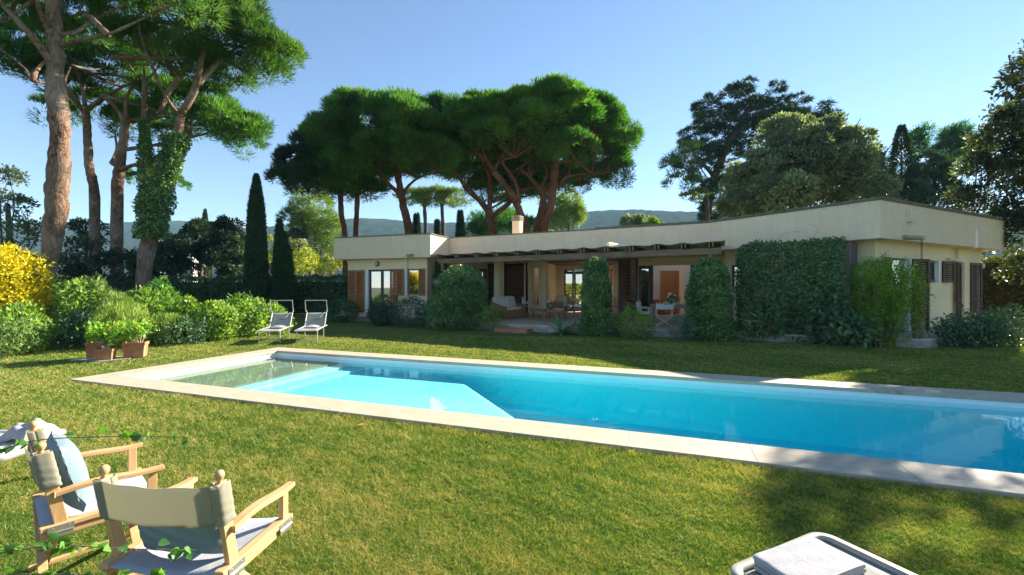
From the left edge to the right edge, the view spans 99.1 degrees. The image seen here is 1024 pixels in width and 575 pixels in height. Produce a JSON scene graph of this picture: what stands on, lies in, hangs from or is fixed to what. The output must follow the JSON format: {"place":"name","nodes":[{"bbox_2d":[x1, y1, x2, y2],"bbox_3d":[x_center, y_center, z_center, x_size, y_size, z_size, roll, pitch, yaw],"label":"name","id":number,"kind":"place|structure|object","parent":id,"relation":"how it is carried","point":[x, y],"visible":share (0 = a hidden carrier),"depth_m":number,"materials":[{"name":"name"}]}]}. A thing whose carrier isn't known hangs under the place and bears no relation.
{"place":"outdoors","nodes":[
{"label":"outdoors","id":0,"kind":"place"},
{"bbox_2d":[1,566,165,574],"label":"ivy branch","id":1,"kind":"object","parent":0,"point":[154,571],"visible":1,"depth_m":1.10,"materials":[{"name":"green plant"}]},
{"bbox_2d":[0,425,188,453],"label":"ivy branch","id":2,"kind":"object","parent":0,"point":[134,436],"visible":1,"depth_m":1.27,"materials":[{"name":"green plant"}]},
{"bbox_2d":[0,532,193,560],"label":"ivy branch","id":3,"kind":"object","parent":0,"point":[63,543],"visible":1,"depth_m":1.15,"materials":[{"name":"green plant"}]},
{"bbox_2d":[84,320,126,348],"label":"potted plant","id":4,"kind":"object","parent":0,"point":[105,333],"visible":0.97,"depth_m":10.05,"materials":[{"name":"green plant"}]},
{"bbox_2d":[0,313,1023,574],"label":"lawn","id":5,"kind":"structure","parent":0,"point":[356,327],"depth_m":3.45,"materials":[{"name":"green plant"}]},
{"bbox_2d":[0,163,41,277],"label":"background tree","id":6,"kind":"object","parent":5,"relation":"on","point":[19,199],"visible":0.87,"depth_m":21.73,"materials":[{"name":"green plant"}]},
{"bbox_2d":[0,318,45,358],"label":"border shrub","id":7,"kind":"object","parent":5,"relation":"on","point":[5,330],"visible":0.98,"depth_m":10.57,"materials":[{"name":"green plant"}]},
{"bbox_2d":[0,299,55,349],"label":"border shrub","id":8,"kind":"object","parent":5,"relation":"on","point":[15,309],"visible":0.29,"depth_m":12.02,"materials":[{"name":"green plant"}]},
{"bbox_2d":[0,241,64,341],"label":"yellow shrub","id":9,"kind":"object","parent":5,"relation":"on","point":[22,282],"visible":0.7,"depth_m":12.72,"materials":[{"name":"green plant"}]},
{"bbox_2d":[0,429,65,461],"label":"garden lounger","id":10,"kind":"object","parent":5,"relation":"on","point":[17,451],"visible":0.26,"depth_m":3.57,"materials":[{"name":"white fabric"}]},
{"bbox_2d":[0,418,61,441],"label":"towel","id":11,"kind":"object","parent":10,"relation":"on","point":[16,431],"visible":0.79,"depth_m":3.73,"materials":[{"name":"white fabric"}]},
{"bbox_2d":[0,313,66,354],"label":"border shrub","id":12,"kind":"object","parent":5,"relation":"on","point":[32,323],"visible":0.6,"depth_m":11.32,"materials":[{"name":"green plant"}]},
{"bbox_2d":[49,306,102,349],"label":"border shrub","id":13,"kind":"object","parent":5,"relation":"on","point":[71,324],"visible":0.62,"depth_m":12.05,"materials":[{"name":"green plant"}]},
{"bbox_2d":[46,276,109,341],"bbox_3d":[-13.170,0.710,13.407,1.476,2.186,1.556,0,0,0],"label":"border shrub","id":14,"kind":"object","parent":5,"relation":"on","point":[64,302],"visible":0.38,"depth_m":12.99,"materials":[{"name":"green plant"}]},
{"bbox_2d":[57,234,104,304],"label":"dark tree","id":15,"kind":"object","parent":5,"relation":"on","point":[77,268],"visible":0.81,"depth_m":17.41,"materials":[{"name":"green plant"}]},
{"bbox_2d":[0,12,171,311],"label":"umbrella pine","id":16,"kind":"object","parent":5,"relation":"on","point":[25,52],"visible":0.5,"depth_m":18.93,"materials":[{"name":"green plant"}]},
{"bbox_2d":[55,271,118,341],"bbox_3d":[-13.132,0.654,13.610,1.630,2.370,1.370,0,0,-44],"label":"border shrub","id":17,"kind":"object","parent":5,"relation":"on","point":[102,283],"visible":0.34,"depth_m":13.44,"materials":[{"name":"green plant"}]},
{"bbox_2d":[65,216,109,279],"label":"dark tree","id":18,"kind":"object","parent":5,"relation":"on","point":[77,223],"visible":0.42,"depth_m":21.26,"materials":[{"name":"green plant"}]},
{"bbox_2d":[24,421,164,574],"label":"director chair","id":19,"kind":"object","parent":5,"relation":"on","point":[53,512],"visible":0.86,"depth_m":2.43,"materials":[{"name":"brown wood"}]},
{"bbox_2d":[44,430,90,511],"bbox_3d":[-2.582,1.055,2.529,0.466,0.395,0.154,0,14,40],"label":"pillow","id":20,"kind":"object","parent":19,"relation":"on","point":[71,464],"visible":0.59,"depth_m":2.41,"materials":[{"name":"blue fabric"}]},
{"bbox_2d":[70,356,132,361],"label":"stone slab","id":21,"kind":"structure","parent":5,"relation":"on","point":[95,360],"depth_m":10.09,"materials":[{"name":"grey stone"}]},
{"bbox_2d":[121,341,148,357],"bbox_3d":[-9.080,1.489,10.520,0.448,0.350,0.347,0,0,-26],"label":"planter","id":22,"kind":"object","parent":21,"relation":"on","point":[136,349],"visible":0.88,"depth_m":10.40,"materials":[{"name":"ceramic"}]},
{"bbox_2d":[113,317,156,343],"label":"potted plant","id":23,"kind":"object","parent":22,"relation":"in","point":[130,332],"visible":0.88,"depth_m":10.44,"materials":[{"name":"green plant"}]},
{"bbox_2d":[90,247,136,309],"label":"dark tree","id":24,"kind":"object","parent":5,"relation":"on","point":[109,258],"visible":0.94,"depth_m":17.39,"materials":[{"name":"green plant"}]},
{"bbox_2d":[83,289,152,347],"bbox_3d":[-11.229,0.873,12.396,1.922,1.750,1.434,0,0,35],"label":"rosemary","id":25,"kind":"object","parent":5,"relation":"on","point":[108,309],"visible":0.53,"depth_m":12.26,"materials":[{"name":"green plant"}]},
{"bbox_2d":[0,0,236,340],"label":"umbrella pine","id":26,"kind":"object","parent":5,"relation":"on","point":[49,18],"visible":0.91,"depth_m":13.87,"materials":[{"name":"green plant"}]},
{"bbox_2d":[117,284,175,340],"bbox_3d":[-11.678,0.871,13.891,1.521,1.988,1.711,0,0,0],"label":"border shrub","id":27,"kind":"object","parent":5,"relation":"on","point":[145,297],"visible":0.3,"depth_m":13.79,"materials":[{"name":"green plant"}]},
{"bbox_2d":[139,275,186,330],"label":"border shrub","id":28,"kind":"object","parent":5,"relation":"on","point":[159,284],"visible":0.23,"depth_m":14.47,"materials":[{"name":"green plant"}]},
{"bbox_2d":[146,311,183,344],"bbox_3d":[-10.288,1.197,12.998,0.946,1.100,0.870,0,0,-26],"label":"rosemary","id":29,"kind":"object","parent":5,"relation":"on","point":[161,316],"visible":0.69,"depth_m":12.86,"materials":[{"name":"green plant"}]},
{"bbox_2d":[68,70,275,292],"bbox_3d":[-15.537,-4.146,20.388,10.175,11.910,4.520,0,0,11],"label":"umbrella pine","id":30,"kind":"object","parent":5,"relation":"on","point":[236,123],"visible":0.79,"depth_m":19.18,"materials":[{"name":"green plant"}]},
{"bbox_2d":[150,292,200,340],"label":"border shrub","id":31,"kind":"object","parent":5,"relation":"on","point":[177,306],"visible":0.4,"depth_m":13.72,"materials":[{"name":"green plant"}]},
{"bbox_2d":[153,231,200,277],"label":"dark tree","id":32,"kind":"object","parent":5,"relation":"on","point":[169,260],"visible":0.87,"depth_m":30.30,"materials":[{"name":"green plant"}]},
{"bbox_2d":[153,313,207,345],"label":"border shrub","id":33,"kind":"object","parent":5,"relation":"on","point":[190,326],"visible":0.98,"depth_m":12.91,"materials":[{"name":"green plant"}]},
{"bbox_2d":[92,465,294,574],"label":"director chair","id":34,"kind":"object","parent":5,"relation":"on","point":[246,538],"visible":0.98,"depth_m":1.96,"materials":[{"name":"beige fabric"}]},
{"bbox_2d":[138,525,222,553],"bbox_3d":[-1.548,1.115,2.054,0.466,0.296,0.154,0,14,6],"label":"pillow","id":35,"kind":"object","parent":34,"relation":"on","point":[204,540],"visible":0.23,"depth_m":1.99,"materials":[{"name":"blue fabric"}]},
{"bbox_2d":[81,0,309,310],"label":"umbrella pine","id":36,"kind":"object","parent":5,"relation":"on","point":[207,54],"visible":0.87,"depth_m":17.37,"materials":[{"name":"green plant"}]},
{"bbox_2d":[130,116,192,239],"bbox_3d":[-14.110,-4.414,17.496,2.393,5.039,1.431,0,0,0],"label":"climbing ivy","id":37,"kind":"object","parent":36,"relation":"attached to","point":[159,169],"visible":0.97,"depth_m":17.31,"materials":[{"name":"green plant"}]},
{"bbox_2d":[173,217,221,280],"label":"dark tree","id":38,"kind":"object","parent":5,"relation":"on","point":[192,228],"visible":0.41,"depth_m":31.98,"materials":[{"name":"green plant"}]},
{"bbox_2d":[56,273,347,314],"bbox_3d":[-21.304,0.412,29.087,26.289,2.891,1.866,0,0,9],"label":"garden hedge","id":39,"kind":"object","parent":5,"relation":"on","point":[208,287],"visible":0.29,"depth_m":28.10,"materials":[{"name":"green plant"}]},
{"bbox_2d":[190,298,244,340],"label":"border shrub","id":40,"kind":"object","parent":5,"relation":"on","point":[213,332],"visible":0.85,"depth_m":13.83,"materials":[{"name":"green plant"}]},
{"bbox_2d":[200,244,243,281],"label":"dark tree","id":41,"kind":"object","parent":5,"relation":"on","point":[225,264],"visible":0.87,"depth_m":29.94,"materials":[{"name":"green plant"}]},
{"bbox_2d":[205,214,245,274],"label":"dark tree","id":42,"kind":"object","parent":5,"relation":"on","point":[234,236],"visible":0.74,"depth_m":31.17,"materials":[{"name":"green plant"}]},
{"bbox_2d":[215,292,270,337],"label":"border shrub","id":43,"kind":"object","parent":5,"relation":"on","point":[252,307],"visible":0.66,"depth_m":14.92,"materials":[{"name":"green plant"}]},
{"bbox_2d":[242,172,270,306],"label":"cypress","id":44,"kind":"object","parent":5,"relation":"on","point":[256,280],"visible":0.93,"depth_m":26.64,"materials":[{"name":"green plant"}]},
{"bbox_2d":[241,299,296,335],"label":"border shrub","id":45,"kind":"object","parent":5,"relation":"on","point":[275,308],"visible":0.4,"depth_m":15.70,"materials":[{"name":"green plant"}]},
{"bbox_2d":[255,300,293,342],"bbox_3d":[-7.609,1.062,14.057,0.706,1.279,1.938,0,0,-15],"label":"canopy lounger","id":46,"kind":"object","parent":5,"relation":"on","point":[284,319],"visible":0.96,"depth_m":14.62,"materials":[{"name":"fabric"}]},
{"bbox_2d":[270,218,295,312],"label":"cypress","id":47,"kind":"object","parent":5,"relation":"on","point":[283,280],"visible":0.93,"depth_m":26.72,"materials":[{"name":"green plant"}]},
{"bbox_2d":[274,205,311,272],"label":"deciduous tree","id":48,"kind":"object","parent":5,"relation":"on","point":[303,232],"visible":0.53,"depth_m":42.53,"materials":[{"name":"green plant"}]},
{"bbox_2d":[261,129,347,281],"bbox_3d":[-15.248,-5.059,33.156,5.817,13.699,7.665,0,0,0],"label":"umbrella pine","id":49,"kind":"object","parent":5,"relation":"on","point":[295,171],"visible":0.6,"depth_m":31.01,"materials":[{"name":"green plant"}]},
{"bbox_2d":[292,247,329,281],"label":"sunlit shrub","id":50,"kind":"object","parent":5,"relation":"on","point":[313,257],"visible":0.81,"depth_m":33.23,"materials":[{"name":"yellow plant"}]},
{"bbox_2d":[294,300,327,342],"bbox_3d":[-6.521,1.062,14.209,0.706,1.279,1.938,0,0,-14],"label":"canopy lounger","id":51,"kind":"object","parent":5,"relation":"on","point":[318,319],"visible":0.91,"depth_m":14.78,"materials":[{"name":"fabric"}]},
{"bbox_2d":[280,188,347,280],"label":"aleppo pine","id":52,"kind":"object","parent":5,"relation":"on","point":[321,236],"visible":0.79,"depth_m":43.38,"materials":[{"name":"green plant"}]},
{"bbox_2d":[304,290,343,319],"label":"border shrub","id":53,"kind":"object","parent":5,"relation":"on","point":[318,296],"visible":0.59,"depth_m":22.59,"materials":[{"name":"green plant"}]},
{"bbox_2d":[313,246,343,276],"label":"sunlit shrub","id":54,"kind":"object","parent":5,"relation":"on","point":[330,267],"visible":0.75,"depth_m":32.11,"materials":[{"name":"yellow plant"}]},
{"bbox_2d":[323,297,358,322],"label":"border shrub","id":55,"kind":"object","parent":5,"relation":"on","point":[340,318],"visible":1,"depth_m":21.25,"materials":[{"name":"green plant"}]},
{"bbox_2d":[296,132,390,235],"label":"umbrella pine","id":56,"kind":"object","parent":5,"relation":"on","point":[353,188],"visible":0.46,"depth_m":31.82,"materials":[{"name":"green plant"}]},
{"bbox_2d":[297,83,464,233],"bbox_3d":[-9.423,-6.160,31.890,12.365,15.936,10.675,0,0,0],"label":"umbrella pine","id":57,"kind":"object","parent":5,"relation":"on","point":[385,144],"visible":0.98,"depth_m":28.97,"materials":[{"name":"green plant"}]},
{"bbox_2d":[365,302,396,326],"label":"border shrub","id":58,"kind":"object","parent":5,"relation":"on","point":[371,318],"visible":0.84,"depth_m":19.33,"materials":[{"name":"green plant"}]},
{"bbox_2d":[388,295,425,326],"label":"border shrub","id":59,"kind":"object","parent":5,"relation":"on","point":[404,301],"visible":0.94,"depth_m":19.00,"materials":[{"name":"green plant"}]},
{"bbox_2d":[392,186,455,232],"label":"slim pine","id":60,"kind":"object","parent":5,"relation":"on","point":[410,190],"visible":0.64,"depth_m":59.19,"materials":[{"name":"green plant"}]},
{"bbox_2d":[408,184,473,235],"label":"slim pine","id":61,"kind":"object","parent":5,"relation":"on","point":[461,200],"visible":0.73,"depth_m":58.64,"materials":[{"name":"green plant"}]},
{"bbox_2d":[425,263,488,330],"bbox_3d":[-2.286,0.397,18.133,2.713,2.859,2.550,0,0,0],"label":"clipped bush","id":62,"kind":"object","parent":5,"relation":"on","point":[458,302],"visible":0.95,"depth_m":17.40,"materials":[{"name":"green plant"}]},
{"bbox_2d":[408,86,551,234],"bbox_3d":[-2.205,-6.640,35.813,14.504,16.977,10.058,0,0,-43],"label":"umbrella pine","id":63,"kind":"object","parent":5,"relation":"on","point":[481,177],"visible":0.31,"depth_m":33.75,"materials":[{"name":"green plant"}]},
{"bbox_2d":[459,204,535,235],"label":"pine","id":64,"kind":"object","parent":5,"relation":"on","point":[477,225],"visible":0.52,"depth_m":53.07,"materials":[{"name":"green plant"}]},
{"bbox_2d":[438,79,582,232],"bbox_3d":[-0.072,-6.035,31.070,10.978,15.692,9.919,0,0,0],"label":"umbrella pine","id":65,"kind":"object","parent":5,"relation":"on","point":[481,112],"visible":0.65,"depth_m":28.55,"materials":[{"name":"green plant"}]},
{"bbox_2d":[69,347,1023,499],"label":"swimming pool","id":66,"kind":"structure","parent":5,"relation":"in","point":[960,440],"depth_m":7.45,"materials":[{"name":"liquid"}]},
{"bbox_2d":[535,189,588,230],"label":"aleppo pine","id":67,"kind":"object","parent":5,"relation":"on","point":[567,210],"visible":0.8,"depth_m":53.63,"materials":[{"name":"green plant"}]},
{"bbox_2d":[514,114,612,231],"bbox_3d":[3.562,-6.240,34.722,9.355,16.078,8.800,0,0,0],"label":"umbrella pine","id":68,"kind":"object","parent":5,"relation":"on","point":[581,181],"visible":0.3,"depth_m":32.39,"materials":[{"name":"green plant"}]},
{"bbox_2d":[499,72,645,231],"bbox_3d":[3.821,-6.500,31.596,8.413,16.664,13.120,0,0,43],"label":"umbrella pine","id":69,"kind":"object","parent":5,"relation":"on","point":[592,104],"visible":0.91,"depth_m":29.92,"materials":[{"name":"green plant"}]},
{"bbox_2d":[578,256,621,336],"bbox_3d":[3.125,0.320,15.574,1.653,2.984,1.365,0,0,0],"label":"clipped bush","id":70,"kind":"object","parent":5,"relation":"on","point":[596,293],"visible":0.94,"depth_m":15.20,"materials":[{"name":"green plant"}]},
{"bbox_2d":[618,212,646,225],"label":"round tree","id":71,"kind":"object","parent":5,"relation":"on","point":[632,219],"visible":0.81,"depth_m":68.59,"materials":[{"name":"green plant"}]},
{"bbox_2d":[613,303,655,339],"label":"green shrub","id":72,"kind":"object","parent":5,"relation":"on","point":[635,325],"visible":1,"depth_m":14.26,"materials":[{"name":"green plant"}]},
{"bbox_2d":[665,314,697,341],"bbox_3d":[5.314,1.273,13.642,0.996,0.984,0.994,0,0,0],"label":"euphorbia","id":73,"kind":"object","parent":5,"relation":"on","point":[678,333],"visible":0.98,"depth_m":13.55,"materials":[{"name":"green plant"}]},
{"bbox_2d":[657,139,712,220],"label":"aleppo pine","id":74,"kind":"object","parent":5,"relation":"on","point":[673,160],"visible":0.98,"depth_m":38.48,"materials":[{"name":"green plant"}]},
{"bbox_2d":[681,256,737,341],"bbox_3d":[6.460,0.386,14.292,1.801,2.836,1.796,0,0,0],"label":"clipped bush","id":75,"kind":"object","parent":5,"relation":"on","point":[700,303],"visible":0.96,"depth_m":13.77,"materials":[{"name":"green plant"}]},
{"bbox_2d":[676,74,842,221],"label":"pine tree","id":76,"kind":"object","parent":5,"relation":"on","point":[722,116],"visible":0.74,"depth_m":47.65,"materials":[{"name":"green plant"}]},
{"bbox_2d":[734,290,793,341],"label":"leucothoe bush","id":77,"kind":"object","parent":5,"relation":"on","point":[769,327],"visible":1,"depth_m":13.28,"materials":[{"name":"green plant"}]},
{"bbox_2d":[712,110,903,218],"bbox_3d":[22.228,-5.894,33.182,14.293,15.472,9.390,0,0,-21],"label":"holm oak","id":78,"kind":"object","parent":5,"relation":"on","point":[797,160],"visible":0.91,"depth_m":30.83,"materials":[{"name":"green plant"}]},
{"bbox_2d":[730,532,916,574],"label":"lounger","id":79,"kind":"object","parent":5,"relation":"on","point":[875,564],"visible":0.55,"depth_m":2.06,"materials":[{"name":"beige plastic"}]},
{"bbox_2d":[753,536,865,574],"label":"towel","id":80,"kind":"object","parent":79,"relation":"on","point":[809,555],"visible":1,"depth_m":1.97,"materials":[{"name":"white fabric"}]},
{"bbox_2d":[803,288,885,347],"bbox_3d":[9.495,0.957,12.505,1.454,1.935,1.889,0,0,-33],"label":"viburnum","id":81,"kind":"object","parent":5,"relation":"on","point":[843,338],"visible":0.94,"depth_m":12.34,"materials":[{"name":"green plant"}]},
{"bbox_2d":[843,250,932,347],"bbox_3d":[10.561,0.349,12.321,2.203,2.841,1.719,0,0,25],"label":"nandina","id":82,"kind":"object","parent":5,"relation":"on","point":[883,296],"visible":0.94,"depth_m":12.20,"materials":[{"name":"green plant"}]},
{"bbox_2d":[884,124,930,203],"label":"dark conifer","id":83,"kind":"object","parent":5,"relation":"on","point":[897,145],"visible":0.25,"depth_m":33.60,"materials":[{"name":"green plant"}]},
{"bbox_2d":[907,274,935,338],"bbox_3d":[11.459,0.680,12.268,0.705,2.122,0.702,0,0,21],"label":"nandina","id":84,"kind":"object","parent":5,"relation":"on","point":[919,327],"visible":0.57,"depth_m":12.26,"materials":[{"name":"green plant"}]},
{"bbox_2d":[895,147,978,207],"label":"dark conifer","id":85,"kind":"object","parent":5,"relation":"on","point":[922,185],"visible":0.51,"depth_m":32.79,"materials":[{"name":"green plant"}]},
{"bbox_2d":[902,117,988,205],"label":"distant pine","id":86,"kind":"object","parent":5,"relation":"on","point":[950,140],"visible":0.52,"depth_m":47.29,"materials":[{"name":"green plant"}]},
{"bbox_2d":[904,159,1005,262],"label":"dark conifer","id":87,"kind":"object","parent":5,"relation":"on","point":[944,204],"visible":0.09,"depth_m":33.15,"materials":[{"name":"green plant"}]},
{"bbox_2d":[940,138,998,212],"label":"holm oak","id":88,"kind":"object","parent":5,"relation":"on","point":[969,170],"visible":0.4,"depth_m":19.45,"materials":[{"name":"green plant"}]},
{"bbox_2d":[926,303,1023,349],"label":"rose bush","id":89,"kind":"object","parent":5,"relation":"on","point":[966,333],"visible":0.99,"depth_m":12.29,"materials":[{"name":"green plant"}]},
{"bbox_2d":[944,39,1023,284],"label":"holm oak","id":90,"kind":"object","parent":5,"relation":"on","point":[1010,165],"visible":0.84,"depth_m":16.94,"materials":[{"name":"green plant"}]},
{"bbox_2d":[959,99,1023,174],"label":"shade tree","id":91,"kind":"object","parent":5,"relation":"on","point":[970,136],"visible":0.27,"depth_m":19.23,"materials":[{"name":"green plant"}]},
{"bbox_2d":[982,245,1023,324],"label":"garden hedge","id":92,"kind":"object","parent":5,"relation":"on","point":[1001,294],"visible":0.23,"depth_m":19.32,"materials":[{"name":"green plant"}]},
{"bbox_2d":[982,53,1023,102],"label":"shade tree","id":93,"kind":"object","parent":5,"relation":"on","point":[1009,78],"visible":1,"depth_m":13.12,"materials":[{"name":"green plant"}]},
{"bbox_2d":[0,209,1023,281],"bbox_3d":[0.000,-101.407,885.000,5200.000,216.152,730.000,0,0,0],"label":"hill","id":94,"kind":"structure","parent":0,"point":[371,227],"depth_m":869.16,"materials":[{"name":"green plant"}]},
{"bbox_2d":[0,0,1023,227],"label":"sky","id":95,"kind":"structure","parent":0,"point":[887,64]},
{"bbox_2d":[327,311,948,340],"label":"terrace paving","id":96,"kind":"structure","parent":0,"point":[537,320],"depth_m":18.47,"materials":[{"name":"stone"}]},
{"bbox_2d":[490,296,525,318],"bbox_3d":[-0.159,0.923,20.755,0.880,1.033,1.850,0,0,32],"label":"wicker sofa","id":97,"kind":"object","parent":96,"relation":"on","point":[510,306],"visible":0.96,"depth_m":20.38,"materials":[{"name":"beige fabric"}]},
{"bbox_2d":[431,240,724,319],"bbox_3d":[2.320,-0.137,18.722,12.494,3.153,3.216,0,0,30],"label":"pergola","id":98,"kind":"object","parent":96,"relation":"on","point":[617,250],"visible":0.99,"depth_m":16.93,"materials":[{"name":"brown wood"}]},
{"bbox_2d":[333,196,1005,332],"bbox_3d":[5.614,-1.210,21.990,28.221,5.700,12.981,0,0,26],"label":"villa","id":99,"kind":"object","parent":96,"relation":"on","point":[956,243],"visible":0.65,"depth_m":18.17,"materials":[{"name":"paint"}]},
{"bbox_2d":[369,270,381,314],"bbox_3d":[-6.842,0.273,21.982,0.771,2.330,0.060,0,0,19],"label":"glass door","id":100,"kind":"structure","parent":99,"relation":"in","point":[375,276],"depth_m":22.01,"materials":[{"name":"clear glass"}]},
{"bbox_2d":[408,269,418,294],"bbox_3d":[-4.755,-0.265,21.261,0.696,1.255,0.060,0,0,19],"label":"window","id":101,"kind":"structure","parent":99,"relation":"in","point":[413,274],"depth_m":21.27,"materials":[{"name":"clear glass"}]},
{"bbox_2d":[564,270,573,310],"bbox_3d":[3.518,0.162,26.930,0.579,2.550,0.060,0,0,10],"label":"glass door","id":102,"kind":"structure","parent":99,"relation":"in","point":[568,274],"depth_m":26.92,"materials":[{"name":"clear glass"}]},
{"bbox_2d":[639,266,652,315],"bbox_3d":[6.514,0.187,21.196,0.660,2.486,0.060,0,0,24],"label":"glass door","id":103,"kind":"structure","parent":99,"relation":"in","point":[643,270],"depth_m":21.22,"materials":[{"name":"clear glass"}]},
{"bbox_2d":[663,273,676,312],"bbox_3d":[8.885,0.306,24.575,0.763,2.247,0.030,0,0,7],"label":"interior door","id":104,"kind":"structure","parent":99,"relation":"in","point":[669,279],"depth_m":24.57,"materials":[{"name":"brown wood"}]},
{"bbox_2d":[740,240,857,336],"bbox_3d":[8.866,0.015,13.612,3.125,2.850,0.624,0,0,30],"label":"trellis","id":105,"kind":"object","parent":96,"relation":"on","point":[851,251],"visible":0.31,"depth_m":12.94,"materials":[{"name":"brown wood"}]},
{"bbox_2d":[734,225,847,345],"bbox_3d":[8.540,-0.040,13.570,3.068,3.725,0.535,0,0,41],"label":"climbing jasmine","id":106,"kind":"object","parent":105,"relation":"attached to","point":[812,280],"visible":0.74,"depth_m":13.39,"materials":[{"name":"green plant"}]},
{"bbox_2d":[327,316,1023,348],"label":"terrace","id":107,"kind":"structure","parent":0,"point":[922,344],"depth_m":13.91,"materials":[{"name":"stone"}]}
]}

